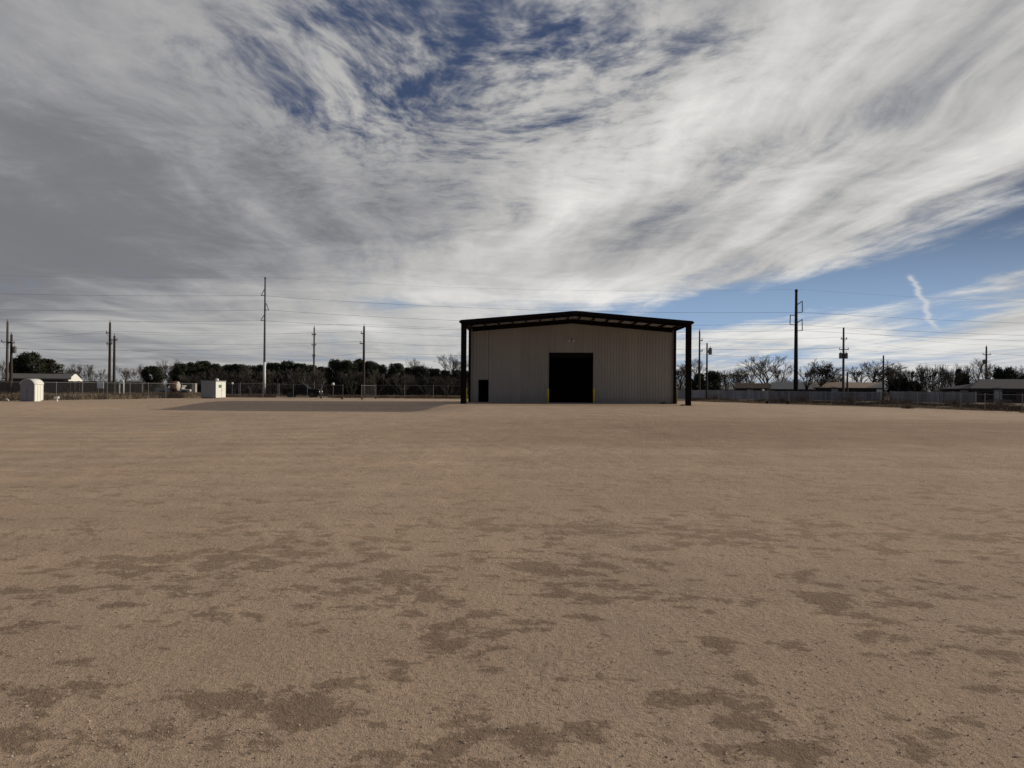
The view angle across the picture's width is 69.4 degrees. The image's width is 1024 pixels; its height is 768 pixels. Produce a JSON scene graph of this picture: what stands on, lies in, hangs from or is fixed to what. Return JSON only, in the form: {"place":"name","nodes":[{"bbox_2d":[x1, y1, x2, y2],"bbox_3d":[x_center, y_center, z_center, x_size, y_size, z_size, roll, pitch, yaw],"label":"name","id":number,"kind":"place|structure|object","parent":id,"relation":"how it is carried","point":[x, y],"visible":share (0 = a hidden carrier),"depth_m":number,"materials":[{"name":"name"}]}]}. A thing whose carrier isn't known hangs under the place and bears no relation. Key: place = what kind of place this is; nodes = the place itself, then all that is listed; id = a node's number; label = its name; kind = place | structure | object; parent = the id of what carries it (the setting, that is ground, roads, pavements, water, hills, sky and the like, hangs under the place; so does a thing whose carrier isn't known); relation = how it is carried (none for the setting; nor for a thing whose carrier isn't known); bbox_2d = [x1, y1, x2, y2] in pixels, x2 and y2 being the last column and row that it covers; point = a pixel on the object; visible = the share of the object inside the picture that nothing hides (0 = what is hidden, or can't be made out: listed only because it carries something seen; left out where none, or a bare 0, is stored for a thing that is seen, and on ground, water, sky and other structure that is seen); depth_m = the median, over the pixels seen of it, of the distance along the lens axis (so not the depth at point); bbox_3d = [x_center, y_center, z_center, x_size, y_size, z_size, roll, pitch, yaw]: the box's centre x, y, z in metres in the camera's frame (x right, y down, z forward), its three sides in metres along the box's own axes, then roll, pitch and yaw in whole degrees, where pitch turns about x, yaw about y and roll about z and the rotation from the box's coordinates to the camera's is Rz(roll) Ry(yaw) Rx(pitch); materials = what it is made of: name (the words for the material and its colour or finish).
{"place":"outdoors","nodes":[
{"label":"outdoors","id":0,"kind":"place"},
{"bbox_2d":[0,391,200,400],"bbox_3d":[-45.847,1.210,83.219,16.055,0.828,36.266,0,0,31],"label":"dry grass","id":1,"kind":"structure","parent":0,"point":[90,395],"depth_m":77.45,"materials":[{"name":"brown plant"}]},
{"bbox_2d":[201,379,225,397],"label":"portable building","id":2,"kind":"structure","parent":0,"point":[216,388],"depth_m":86.50,"materials":[{"name":"white metal"}]},
{"bbox_2d":[0,388,1023,767],"bbox_3d":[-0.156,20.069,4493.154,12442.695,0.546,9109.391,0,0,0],"label":"ground","id":3,"kind":"structure","parent":0,"point":[206,460],"depth_m":6.01,"materials":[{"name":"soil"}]},
{"bbox_2d":[1,319,8,380],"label":"utility pole","id":4,"kind":"object","parent":3,"relation":"on","point":[7,354],"visible":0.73,"depth_m":104.90,"materials":[{"name":"brown wood"}]},
{"bbox_2d":[6,332,16,391],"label":"utility pole","id":5,"kind":"object","parent":3,"relation":"on","point":[13,349],"visible":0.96,"depth_m":99.88,"materials":[{"name":"brown wood"}]},
{"bbox_2d":[13,351,46,373],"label":"evergreen tree","id":6,"kind":"object","parent":3,"relation":"on","point":[27,361],"visible":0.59,"depth_m":123.05,"materials":[{"name":"green plant"}]},
{"bbox_2d":[20,379,43,400],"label":"storage shed","id":7,"kind":"structure","parent":3,"relation":"on","point":[31,389],"depth_m":65.60,"materials":[{"name":"white metal"}]},
{"bbox_2d":[2,373,70,392],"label":"house","id":8,"kind":"structure","parent":3,"relation":"on","point":[42,377],"depth_m":120.94,"materials":[{"name":"brick"}]},
{"bbox_2d":[37,358,65,373],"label":"evergreen tree","id":9,"kind":"object","parent":3,"relation":"on","point":[52,366],"visible":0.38,"depth_m":126.41,"materials":[{"name":"green plant"}]},
{"bbox_2d":[0,380,143,393],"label":"board fence","id":10,"kind":"object","parent":3,"relation":"on","point":[47,389],"visible":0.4,"depth_m":101.54,"materials":[{"name":"wood"}]},
{"bbox_2d":[60,363,96,378],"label":"bare tree","id":11,"kind":"object","parent":3,"relation":"on","point":[78,371],"visible":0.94,"depth_m":159.67,"materials":[{"name":"grey plant"}]},
{"bbox_2d":[81,365,107,380],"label":"bare tree","id":12,"kind":"object","parent":3,"relation":"on","point":[89,374],"visible":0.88,"depth_m":164.63,"materials":[{"name":"grey plant"}]},
{"bbox_2d":[106,321,111,381],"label":"utility pole","id":13,"kind":"object","parent":3,"relation":"on","point":[109,362],"visible":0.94,"depth_m":104.88,"materials":[{"name":"brown wood"}]},
{"bbox_2d":[110,334,116,392],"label":"utility pole","id":14,"kind":"object","parent":3,"relation":"on","point":[114,339],"visible":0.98,"depth_m":99.89,"materials":[{"name":"brown wood"}]},
{"bbox_2d":[0,381,238,399],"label":"chain link fence","id":15,"kind":"object","parent":3,"relation":"on","point":[56,382],"visible":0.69,"depth_m":76.53,"materials":[{"name":"grey metal"}]},
{"bbox_2d":[140,366,167,392],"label":"evergreen tree","id":16,"kind":"object","parent":3,"relation":"on","point":[156,379],"visible":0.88,"depth_m":117.16,"materials":[{"name":"green plant"}]},
{"bbox_2d":[169,363,191,388],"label":"evergreen tree","id":17,"kind":"object","parent":3,"relation":"on","point":[181,369],"visible":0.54,"depth_m":131.13,"materials":[{"name":"green plant"}]},
{"bbox_2d":[176,374,205,388],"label":"bare tree","id":18,"kind":"object","parent":3,"relation":"on","point":[184,377],"visible":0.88,"depth_m":125.22,"materials":[{"name":"brown plant"}]},
{"bbox_2d":[186,362,203,390],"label":"evergreen tree","id":19,"kind":"object","parent":3,"relation":"on","point":[193,368],"visible":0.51,"depth_m":133.16,"materials":[{"name":"green plant"}]},
{"bbox_2d":[196,360,210,381],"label":"evergreen tree","id":20,"kind":"object","parent":3,"relation":"on","point":[205,363],"visible":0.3,"depth_m":134.96,"materials":[{"name":"green plant"}]},
{"bbox_2d":[193,368,225,382],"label":"bare tree","id":21,"kind":"object","parent":3,"relation":"on","point":[213,375],"visible":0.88,"depth_m":126.49,"materials":[{"name":"brown plant"}]},
{"bbox_2d":[204,363,225,380],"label":"evergreen tree","id":22,"kind":"object","parent":3,"relation":"on","point":[217,367],"visible":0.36,"depth_m":133.37,"materials":[{"name":"green plant"}]},
{"bbox_2d":[217,370,246,393],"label":"bare tree","id":23,"kind":"object","parent":3,"relation":"on","point":[235,376],"visible":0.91,"depth_m":127.31,"materials":[{"name":"brown plant"}]},
{"bbox_2d":[227,364,245,393],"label":"evergreen tree","id":24,"kind":"object","parent":3,"relation":"on","point":[238,367],"visible":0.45,"depth_m":137.03,"materials":[{"name":"green plant"}]},
{"bbox_2d":[237,367,269,393],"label":"bare tree","id":25,"kind":"object","parent":3,"relation":"on","point":[248,371],"visible":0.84,"depth_m":129.23,"materials":[{"name":"brown plant"}]},
{"bbox_2d":[260,277,268,394],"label":"transmission pole","id":26,"kind":"object","parent":3,"relation":"on","point":[264,359],"visible":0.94,"depth_m":124.94,"materials":[{"name":"metal"}]},
{"bbox_2d":[0,309,997,334],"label":"power line","id":27,"kind":"object","parent":26,"relation":"attached to","point":[456,320],"visible":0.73,"depth_m":118.87,"materials":[{"name":"metal"}]},
{"bbox_2d":[1,275,1013,301],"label":"power line","id":28,"kind":"object","parent":26,"relation":"attached to","point":[388,284],"visible":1,"depth_m":120.51,"materials":[{"name":"metal"}]},
{"bbox_2d":[29,294,1004,322],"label":"power line","id":29,"kind":"object","parent":26,"relation":"attached to","point":[551,310],"visible":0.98,"depth_m":118.85,"materials":[{"name":"metal"}]},
{"bbox_2d":[42,320,1013,340],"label":"power line","id":30,"kind":"object","parent":26,"relation":"attached to","point":[452,329],"visible":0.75,"depth_m":119.18,"materials":[{"name":"metal"}]},
{"bbox_2d":[256,371,284,393],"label":"bare tree","id":31,"kind":"object","parent":3,"relation":"on","point":[274,374],"visible":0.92,"depth_m":128.26,"materials":[{"name":"brown plant"}]},
{"bbox_2d":[261,362,279,393],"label":"evergreen tree","id":32,"kind":"object","parent":3,"relation":"on","point":[271,367],"visible":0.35,"depth_m":139.10,"materials":[{"name":"green plant"}]},
{"bbox_2d":[276,359,295,390],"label":"evergreen tree","id":33,"kind":"object","parent":3,"relation":"on","point":[285,365],"visible":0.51,"depth_m":137.02,"materials":[{"name":"green plant"}]},
{"bbox_2d":[279,367,317,386],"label":"bare tree","id":34,"kind":"object","parent":3,"relation":"on","point":[296,375],"visible":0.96,"depth_m":127.98,"materials":[{"name":"brown plant"}]},
{"bbox_2d":[291,363,310,386],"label":"evergreen tree","id":35,"kind":"object","parent":3,"relation":"on","point":[304,367],"visible":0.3,"depth_m":137.15,"materials":[{"name":"green plant"}]},
{"bbox_2d":[282,383,322,397],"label":"parked truck","id":36,"kind":"object","parent":3,"relation":"on","point":[288,393],"visible":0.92,"depth_m":97.05,"materials":[{"name":"black paint"}]},
{"bbox_2d":[306,369,327,392],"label":"bare tree","id":37,"kind":"object","parent":3,"relation":"on","point":[321,375],"visible":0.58,"depth_m":127.87,"materials":[{"name":"brown plant"}]},
{"bbox_2d":[200,393,467,398],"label":"fence","id":38,"kind":"object","parent":3,"relation":"on","point":[259,395],"visible":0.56,"depth_m":97.53,"materials":[{"name":"grey metal"}]},
{"bbox_2d":[323,358,344,394],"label":"evergreen tree","id":39,"kind":"object","parent":3,"relation":"on","point":[332,371],"visible":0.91,"depth_m":125.19,"materials":[{"name":"green plant"}]},
{"bbox_2d":[336,359,358,394],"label":"evergreen tree","id":40,"kind":"object","parent":3,"relation":"on","point":[345,366],"visible":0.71,"depth_m":125.26,"materials":[{"name":"green plant"}]},
{"bbox_2d":[334,368,366,395],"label":"bare tree","id":41,"kind":"object","parent":3,"relation":"on","point":[345,376],"visible":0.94,"depth_m":115.83,"materials":[{"name":"brown plant"}]},
{"bbox_2d":[353,358,362,394],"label":"evergreen tree","id":42,"kind":"object","parent":3,"relation":"on","point":[359,367],"visible":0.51,"depth_m":127.23,"materials":[{"name":"green plant"}]},
{"bbox_2d":[360,326,364,394],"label":"utility pole","id":43,"kind":"object","parent":3,"relation":"on","point":[363,373],"visible":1,"depth_m":109.89,"materials":[{"name":"brown wood"}]},
{"bbox_2d":[359,360,379,394],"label":"evergreen tree","id":44,"kind":"object","parent":3,"relation":"on","point":[370,365],"visible":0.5,"depth_m":127.32,"materials":[{"name":"green plant"}]},
{"bbox_2d":[361,369,393,395],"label":"bare tree","id":45,"kind":"object","parent":3,"relation":"on","point":[373,378],"visible":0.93,"depth_m":115.33,"materials":[{"name":"brown plant"}]},
{"bbox_2d":[375,363,388,394],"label":"evergreen tree","id":46,"kind":"object","parent":3,"relation":"on","point":[382,369],"visible":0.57,"depth_m":129.21,"materials":[{"name":"green plant"}]},
{"bbox_2d":[384,362,407,394],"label":"evergreen tree","id":47,"kind":"object","parent":3,"relation":"on","point":[394,368],"visible":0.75,"depth_m":129.16,"materials":[{"name":"green plant"}]},
{"bbox_2d":[385,372,417,395],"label":"bare tree","id":48,"kind":"object","parent":3,"relation":"on","point":[410,378],"visible":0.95,"depth_m":118.46,"materials":[{"name":"brown plant"}]},
{"bbox_2d":[376,385,460,398],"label":"chain link fence","id":49,"kind":"object","parent":3,"relation":"on","point":[418,389],"visible":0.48,"depth_m":91.99,"materials":[{"name":"grey metal"}]},
{"bbox_2d":[409,365,430,394],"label":"evergreen tree","id":50,"kind":"object","parent":3,"relation":"on","point":[419,371],"visible":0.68,"depth_m":131.20,"materials":[{"name":"green plant"}]},
{"bbox_2d":[409,373,445,395],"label":"bare tree","id":51,"kind":"object","parent":3,"relation":"on","point":[427,380],"visible":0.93,"depth_m":118.46,"materials":[{"name":"brown plant"}]},
{"bbox_2d":[427,368,441,394],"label":"evergreen tree","id":52,"kind":"object","parent":3,"relation":"on","point":[435,372],"visible":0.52,"depth_m":133.07,"materials":[{"name":"green plant"}]},
{"bbox_2d":[430,374,458,395],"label":"bare tree","id":53,"kind":"object","parent":3,"relation":"on","point":[449,379],"visible":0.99,"depth_m":117.45,"materials":[{"name":"brown plant"}]},
{"bbox_2d":[439,369,452,394],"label":"evergreen tree","id":54,"kind":"object","parent":3,"relation":"on","point":[445,373],"visible":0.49,"depth_m":133.29,"materials":[{"name":"green plant"}]},
{"bbox_2d":[433,353,467,373],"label":"bare tree","id":55,"kind":"object","parent":3,"relation":"on","point":[455,363],"visible":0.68,"depth_m":139.75,"materials":[{"name":"brown plant"}]},
{"bbox_2d":[450,370,460,394],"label":"evergreen tree","id":56,"kind":"object","parent":3,"relation":"on","point":[456,374],"visible":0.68,"depth_m":133.19,"materials":[{"name":"green plant"}]},
{"bbox_2d":[167,370,979,397],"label":"understorey brush","id":57,"kind":"object","parent":3,"relation":"on","point":[260,388],"visible":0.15,"depth_m":135.71,"materials":[{"name":"plant"}]},
{"bbox_2d":[459,311,693,405],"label":"steel building","id":58,"kind":"structure","parent":3,"relation":"on","point":[572,357],"depth_m":75.42,"materials":[{"name":"light beige ribbed metal siding"},{"name":"dark bronze painted metal"}]},
{"bbox_2d":[479,381,487,401],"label":"entry door","id":59,"kind":"structure","parent":58,"relation":"in","point":[483,385],"depth_m":75.78,"materials":[{"name":"metal"}]},
{"bbox_2d":[550,354,591,402],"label":"roll up door","id":60,"kind":"structure","parent":58,"relation":"in","point":[570,374],"depth_m":75.82,"materials":[{"name":"black metal"}]},
{"bbox_2d":[676,364,696,389],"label":"bare tree","id":61,"kind":"object","parent":3,"relation":"on","point":[679,374],"visible":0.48,"depth_m":135.13,"materials":[{"name":"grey plant"}]},
{"bbox_2d":[691,373,705,389],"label":"evergreen tree","id":62,"kind":"object","parent":3,"relation":"on","point":[694,384],"visible":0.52,"depth_m":123.41,"materials":[{"name":"green plant"}]},
{"bbox_2d":[706,343,711,397],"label":"utility pole","id":63,"kind":"object","parent":3,"relation":"on","point":[708,351],"visible":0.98,"depth_m":99.91,"materials":[{"name":"brown wood"}]},
{"bbox_2d":[700,370,723,394],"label":"evergreen tree","id":64,"kind":"object","parent":3,"relation":"on","point":[714,378],"visible":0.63,"depth_m":121.29,"materials":[{"name":"green plant"}]},
{"bbox_2d":[677,390,765,401],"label":"chain link fence","id":65,"kind":"object","parent":3,"relation":"on","point":[722,394],"visible":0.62,"depth_m":87.55,"materials":[{"name":"grey metal"}]},
{"bbox_2d":[677,390,767,399],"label":"board fence","id":66,"kind":"object","parent":3,"relation":"on","point":[744,394],"visible":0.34,"depth_m":108.60,"materials":[{"name":"grey wood"}]},
{"bbox_2d":[721,368,753,390],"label":"bare tree","id":67,"kind":"object","parent":3,"relation":"on","point":[738,376],"visible":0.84,"depth_m":142.01,"materials":[{"name":"brown plant"}]},
{"bbox_2d":[735,383,769,393],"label":"house","id":68,"kind":"structure","parent":3,"relation":"on","point":[751,386],"depth_m":125.55,"materials":[{"name":"brick"}]},
{"bbox_2d":[736,354,790,382],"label":"bare tree","id":69,"kind":"object","parent":3,"relation":"on","point":[761,366],"visible":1,"depth_m":139.75,"materials":[{"name":"brown plant"}]},
{"bbox_2d":[767,364,792,381],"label":"bare tree","id":70,"kind":"object","parent":3,"relation":"on","point":[777,373],"visible":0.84,"depth_m":144.82,"materials":[{"name":"grey plant"}]},
{"bbox_2d":[771,382,814,391],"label":"house","id":71,"kind":"structure","parent":3,"relation":"on","point":[782,386],"depth_m":128.97,"materials":[{"name":"grey"}]},
{"bbox_2d":[790,289,802,393],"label":"transmission pole","id":72,"kind":"object","parent":3,"relation":"on","point":[796,330],"visible":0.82,"depth_m":115.83,"materials":[{"name":"metal"}]},
{"bbox_2d":[791,363,818,391],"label":"bare tree","id":73,"kind":"object","parent":3,"relation":"on","point":[806,385],"visible":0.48,"depth_m":124.64,"materials":[{"name":"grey plant"}]},
{"bbox_2d":[803,359,845,386],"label":"bare tree","id":74,"kind":"object","parent":3,"relation":"on","point":[821,372],"visible":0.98,"depth_m":118.86,"materials":[{"name":"grey plant"}]},
{"bbox_2d":[768,391,881,400],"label":"board fence","id":75,"kind":"object","parent":3,"relation":"on","point":[866,395],"visible":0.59,"depth_m":103.61,"materials":[{"name":"grey wood"}]},
{"bbox_2d":[839,327,848,391],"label":"utility pole","id":76,"kind":"object","parent":3,"relation":"on","point":[843,354],"visible":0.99,"depth_m":114.89,"materials":[{"name":"brown wood"}]},
{"bbox_2d":[17,348,964,365],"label":"power line","id":77,"kind":"object","parent":76,"relation":"attached to","point":[460,355],"visible":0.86,"depth_m":114.80,"materials":[{"name":"metal"}]},
{"bbox_2d":[13,340,1022,355],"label":"power line","id":78,"kind":"object","parent":76,"relation":"attached to","point":[429,345],"visible":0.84,"depth_m":108.78,"materials":[{"name":"metal"}]},
{"bbox_2d":[813,382,881,398],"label":"house","id":79,"kind":"structure","parent":3,"relation":"on","point":[856,386],"depth_m":118.54,"materials":[{"name":"brick"}]},
{"bbox_2d":[691,397,1023,411],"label":"roadside weeds","id":80,"kind":"object","parent":3,"relation":"on","point":[1012,407],"visible":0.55,"depth_m":74.60,"materials":[{"name":"brown plant"}]},
{"bbox_2d":[839,364,876,381],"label":"bare tree","id":81,"kind":"object","parent":3,"relation":"on","point":[853,375],"visible":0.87,"depth_m":139.57,"materials":[{"name":"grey plant"}]},
{"bbox_2d":[857,361,907,381],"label":"bare tree","id":82,"kind":"object","parent":3,"relation":"on","point":[876,369],"visible":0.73,"depth_m":138.77,"materials":[{"name":"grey plant"}]},
{"bbox_2d":[865,364,907,384],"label":"bare tree","id":83,"kind":"object","parent":3,"relation":"on","point":[878,373],"visible":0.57,"depth_m":137.88,"materials":[{"name":"grey plant"}]},
{"bbox_2d":[885,377,906,393],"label":"evergreen tree","id":84,"kind":"object","parent":3,"relation":"on","point":[890,387],"visible":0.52,"depth_m":117.19,"materials":[{"name":"green plant"}]},
{"bbox_2d":[886,368,920,390],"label":"bare tree","id":85,"kind":"object","parent":3,"relation":"on","point":[899,374],"visible":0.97,"depth_m":115.70,"materials":[{"name":"grey plant"}]},
{"bbox_2d":[789,391,1022,411],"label":"chain link fence","id":86,"kind":"object","parent":3,"relation":"on","point":[831,392],"visible":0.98,"depth_m":64.58,"materials":[{"name":"grey metal"}]},
{"bbox_2d":[902,381,922,391],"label":"evergreen tree","id":87,"kind":"object","parent":3,"relation":"on","point":[918,387],"visible":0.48,"depth_m":116.25,"materials":[{"name":"green plant"}]},
{"bbox_2d":[899,364,935,391],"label":"bare tree","id":88,"kind":"object","parent":3,"relation":"on","point":[922,380],"visible":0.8,"depth_m":115.41,"materials":[{"name":"grey plant"}]},
{"bbox_2d":[916,363,946,391],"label":"bare tree","id":89,"kind":"object","parent":3,"relation":"on","point":[934,374],"visible":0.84,"depth_m":115.17,"materials":[{"name":"grey plant"}]},
{"bbox_2d":[890,391,975,403],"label":"board fence","id":90,"kind":"object","parent":3,"relation":"on","point":[934,399],"visible":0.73,"depth_m":93.04,"materials":[{"name":"grey wood"}]},
{"bbox_2d":[918,363,953,391],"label":"bare tree","id":91,"kind":"object","parent":3,"relation":"on","point":[944,377],"visible":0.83,"depth_m":114.91,"materials":[{"name":"grey plant"}]},
{"bbox_2d":[938,369,965,387],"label":"bare tree","id":92,"kind":"object","parent":3,"relation":"on","point":[958,376],"visible":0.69,"depth_m":115.37,"materials":[{"name":"grey plant"}]},
{"bbox_2d":[938,384,972,399],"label":"house","id":93,"kind":"structure","parent":3,"relation":"on","point":[963,388],"depth_m":104.59,"materials":[{"name":"brick"}]},
{"bbox_2d":[965,357,995,381],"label":"bare tree","id":94,"kind":"object","parent":3,"relation":"on","point":[980,369],"visible":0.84,"depth_m":139.25,"materials":[{"name":"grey plant"}]},
{"bbox_2d":[969,379,1023,402],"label":"house","id":95,"kind":"structure","parent":3,"relation":"on","point":[998,386],"depth_m":99.71,"materials":[{"name":"brick"}]},
{"bbox_2d":[999,391,1016,400],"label":"window","id":96,"kind":"structure","parent":95,"relation":"in","point":[1014,398],"depth_m":98.50,"materials":[{"name":"black glass"}]},
{"bbox_2d":[990,366,1018,378],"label":"evergreen tree","id":97,"kind":"object","parent":3,"relation":"on","point":[1005,373],"visible":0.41,"depth_m":117.25,"materials":[{"name":"green plant"}]},
{"bbox_2d":[0,0,1023,389],"label":"sky","id":98,"kind":"structure","parent":0,"point":[651,158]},
{"bbox_2d":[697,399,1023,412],"bbox_3d":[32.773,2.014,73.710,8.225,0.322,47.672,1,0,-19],"label":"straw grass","id":99,"kind":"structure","parent":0,"point":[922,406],"depth_m":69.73,"materials":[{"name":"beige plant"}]},
{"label":"chain link fence","id":100,"kind":"object","parent":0,"visible":0},
{"bbox_2d":[279,383,321,397],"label":"chain link gate","id":101,"kind":"structure","parent":100,"relation":"attached to","point":[299,388],"depth_m":92.27,"materials":[{"name":"grey metal"}]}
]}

